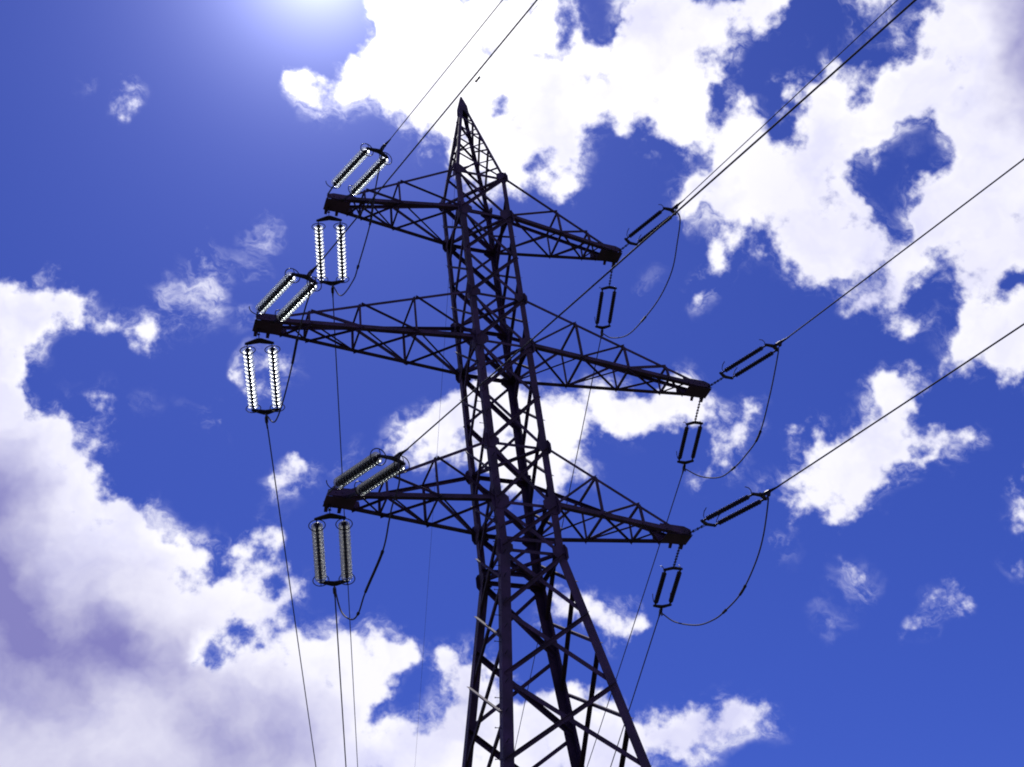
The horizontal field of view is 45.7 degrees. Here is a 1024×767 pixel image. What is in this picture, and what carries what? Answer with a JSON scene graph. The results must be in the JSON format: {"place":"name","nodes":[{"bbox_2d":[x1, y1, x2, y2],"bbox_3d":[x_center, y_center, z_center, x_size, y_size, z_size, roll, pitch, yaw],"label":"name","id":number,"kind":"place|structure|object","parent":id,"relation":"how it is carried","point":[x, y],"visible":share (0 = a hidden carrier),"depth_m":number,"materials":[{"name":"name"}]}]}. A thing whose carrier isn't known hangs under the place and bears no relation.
{"place":"outdoors","nodes":[
{"label":"outdoors","id":0,"kind":"place"},
{"bbox_2d":[0,0,1023,766],"label":"sky","id":1,"kind":"structure","parent":0,"point":[165,165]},
{"bbox_3d":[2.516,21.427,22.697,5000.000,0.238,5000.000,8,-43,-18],"label":"ground","id":2,"kind":"structure","parent":0,"visible":0},
{"bbox_2d":[252,97,711,766],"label":"lattice pylon","id":3,"kind":"object","parent":2,"relation":"on","point":[496,497],"visible":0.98,"depth_m":39.26,"materials":[{"name":"metal"}]},
{"bbox_2d":[240,329,284,428],"bbox_3d":[-8.315,-0.105,40.532,1.322,0.522,3.968,-2,-56,-7],"label":"insulator set","id":4,"kind":"object","parent":3,"relation":"hanging from","point":[250,373],"visible":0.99,"depth_m":40.38,"materials":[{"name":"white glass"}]},
{"bbox_2d":[267,429,315,766],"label":"conductor","id":5,"kind":"object","parent":4,"relation":"attached to","point":[290,587],"visible":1,"depth_m":47.81,"materials":[{"name":"metal"}]},
{"bbox_2d":[249,264,321,324],"bbox_3d":[-6.933,-2.866,37.859,1.329,0.601,3.748,21,-35,-29],"label":"insulator set","id":6,"kind":"object","parent":3,"relation":"attached to","point":[273,295],"visible":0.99,"depth_m":37.76,"materials":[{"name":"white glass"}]},
{"bbox_2d":[265,277,310,422],"bbox_3d":[-7.107,-0.558,38.533,0.174,1.642,6.480,9,-44,-19],"label":"jumper wire","id":7,"kind":"object","parent":6,"relation":"hanging from","point":[294,351],"visible":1,"depth_m":37.89,"materials":[{"name":"metal"}]},
{"bbox_2d":[318,0,537,264],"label":"conductor","id":8,"kind":"object","parent":6,"relation":"attached to","point":[508,34],"visible":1,"depth_m":32.45,"materials":[{"name":"metal"}]},
{"bbox_2d":[311,207,348,298],"bbox_3d":[-6.820,-4.868,45.708,1.322,0.522,3.973,-2,-53,-7],"label":"insulator set","id":9,"kind":"object","parent":3,"relation":"hanging from","point":[341,250],"visible":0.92,"depth_m":45.55,"materials":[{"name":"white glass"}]},
{"bbox_2d":[332,298,357,766],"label":"conductor","id":10,"kind":"object","parent":9,"relation":"attached to","point":[344,520],"visible":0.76,"depth_m":54.09,"materials":[{"name":"metal"}]},
{"bbox_2d":[308,505,354,598],"bbox_3d":[-5.471,5.176,36.977,1.322,0.522,3.973,-2,-53,-7],"label":"insulator set","id":11,"kind":"object","parent":3,"relation":"hanging from","point":[344,529],"visible":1,"depth_m":36.80,"materials":[{"name":"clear glass"}]},
{"bbox_2d":[335,599,346,766],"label":"conductor","id":12,"kind":"object","parent":11,"relation":"attached to","point":[340,680],"visible":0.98,"depth_m":41.48,"materials":[{"name":"metal"}]},
{"bbox_2d":[326,139,391,201],"bbox_3d":[-5.325,-7.586,42.804,1.329,0.601,4.054,21,-34,-29],"label":"insulator set","id":13,"kind":"object","parent":3,"relation":"attached to","point":[363,153],"visible":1,"depth_m":42.65,"materials":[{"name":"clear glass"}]},
{"bbox_2d":[332,151,382,295],"bbox_3d":[-5.484,-5.064,43.332,0.173,2.330,6.801,10,-44,-20],"label":"jumper wire","id":14,"kind":"object","parent":13,"relation":"hanging from","point":[371,217],"visible":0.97,"depth_m":42.19,"materials":[{"name":"metal"}]},
{"bbox_2d":[390,0,502,138],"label":"conductor","id":15,"kind":"object","parent":13,"relation":"attached to","point":[447,68],"visible":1,"depth_m":39.08,"materials":[{"name":"metal"}]},
{"bbox_2d":[326,448,409,498],"bbox_3d":[-3.978,2.466,34.059,1.329,0.601,4.088,21,-33,-29],"label":"insulator set","id":16,"kind":"object","parent":3,"relation":"attached to","point":[365,465],"visible":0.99,"depth_m":33.87,"materials":[{"name":"grey glass"}]},
{"bbox_2d":[334,460,399,619],"bbox_3d":[-4.126,4.971,34.590,0.179,2.300,6.831,10,-44,-19],"label":"jumper wire","id":17,"kind":"object","parent":16,"relation":"hanging from","point":[372,575],"visible":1,"depth_m":33.52,"materials":[{"name":"metal"}]},
{"bbox_2d":[408,0,916,448],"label":"conductor","id":18,"kind":"object","parent":16,"relation":"attached to","point":[736,158],"visible":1,"depth_m":25.38,"materials":[{"name":"metal"}]},
{"bbox_2d":[415,178,455,760],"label":"earth wire","id":19,"kind":"object","parent":3,"relation":"attached to","point":[434,489],"visible":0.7,"depth_m":70.56,"materials":[{"name":"metal"}]},
{"bbox_2d":[463,1,540,95],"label":"earth wire","id":20,"kind":"object","parent":3,"relation":"attached to","point":[477,79],"visible":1,"depth_m":50.32,"materials":[{"name":"metal"}]},
{"bbox_2d":[594,263,616,335],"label":"insulator set","id":21,"kind":"object","parent":3,"relation":"hanging from","point":[614,292],"visible":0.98,"depth_m":50.06,"materials":[{"name":"plastic"}]},
{"bbox_2d":[514,338,600,750],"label":"conductor","id":22,"kind":"object","parent":21,"relation":"attached to","point":[563,518],"visible":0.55,"depth_m":57.23,"materials":[{"name":"metal"}]},
{"bbox_2d":[602,210,680,338],"bbox_3d":[5.152,-3.562,47.753,0.182,2.508,7.448,8,-43,-17],"label":"jumper wire","id":23,"kind":"object","parent":21,"relation":"hanging from","point":[643,319],"visible":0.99,"depth_m":46.11,"materials":[{"name":"metal"}]},
{"bbox_2d":[618,199,684,250],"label":"insulator set","id":24,"kind":"object","parent":3,"relation":"attached to","point":[648,221],"visible":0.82,"depth_m":46.56,"materials":[{"name":"plastic"}]},
{"bbox_2d":[685,0,897,198],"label":"conductor","id":25,"kind":"object","parent":24,"relation":"attached to","point":[794,96],"visible":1,"depth_m":41.76,"materials":[{"name":"metal"}]},
{"bbox_2d":[652,545,682,616],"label":"insulator set","id":26,"kind":"object","parent":3,"relation":"hanging from","point":[661,584],"visible":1,"depth_m":41.30,"materials":[{"name":"plastic"}]},
{"bbox_2d":[610,617,658,766],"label":"conductor","id":27,"kind":"object","parent":26,"relation":"attached to","point":[636,685],"visible":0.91,"depth_m":45.63,"materials":[{"name":"metal"}]},
{"bbox_2d":[661,497,768,625],"bbox_3d":[6.629,6.388,39.065,0.183,2.173,7.621,8,-43,-18],"label":"jumper wire","id":28,"kind":"object","parent":26,"relation":"hanging from","point":[739,595],"visible":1,"depth_m":37.61,"materials":[{"name":"metal"}]},
{"bbox_2d":[676,398,702,473],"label":"insulator set","id":29,"kind":"object","parent":3,"relation":"attached to","point":[682,446],"visible":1,"depth_m":46.40,"materials":[{"name":"plastic"}]},
{"bbox_2d":[587,474,682,766],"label":"conductor","id":30,"kind":"object","parent":29,"relation":"attached to","point":[636,615],"visible":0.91,"depth_m":54.35,"materials":[{"name":"metal"}]},
{"bbox_2d":[685,347,778,478],"bbox_3d":[8.140,1.768,44.052,0.186,2.338,7.604,8,-43,-18],"label":"jumper wire","id":31,"kind":"object","parent":29,"relation":"hanging from","point":[756,440],"visible":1,"depth_m":42.58,"materials":[{"name":"metal"}]},
{"bbox_2d":[688,486,779,533],"bbox_3d":[6.872,3.886,37.902,0.688,0.522,3.901,22,-40,-30],"label":"insulator set","id":32,"kind":"object","parent":3,"relation":"attached to","point":[735,504],"visible":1,"depth_m":37.73,"materials":[{"name":"plastic"}]},
{"bbox_2d":[776,323,1023,486],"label":"conductor","id":33,"kind":"object","parent":32,"relation":"attached to","point":[955,369],"visible":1,"depth_m":33.49,"materials":[{"name":"metal"}]},
{"bbox_2d":[708,337,788,386],"bbox_3d":[8.327,-0.819,42.949,0.688,0.522,3.917,22,-39,-30],"label":"insulator set","id":34,"kind":"object","parent":3,"relation":"attached to","point":[750,355],"visible":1,"depth_m":42.80,"materials":[{"name":"plastic"}]},
{"bbox_2d":[788,158,1023,336],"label":"conductor","id":35,"kind":"object","parent":34,"relation":"attached to","point":[1015,165],"visible":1,"depth_m":38.25,"materials":[{"name":"metal"}]}
]}

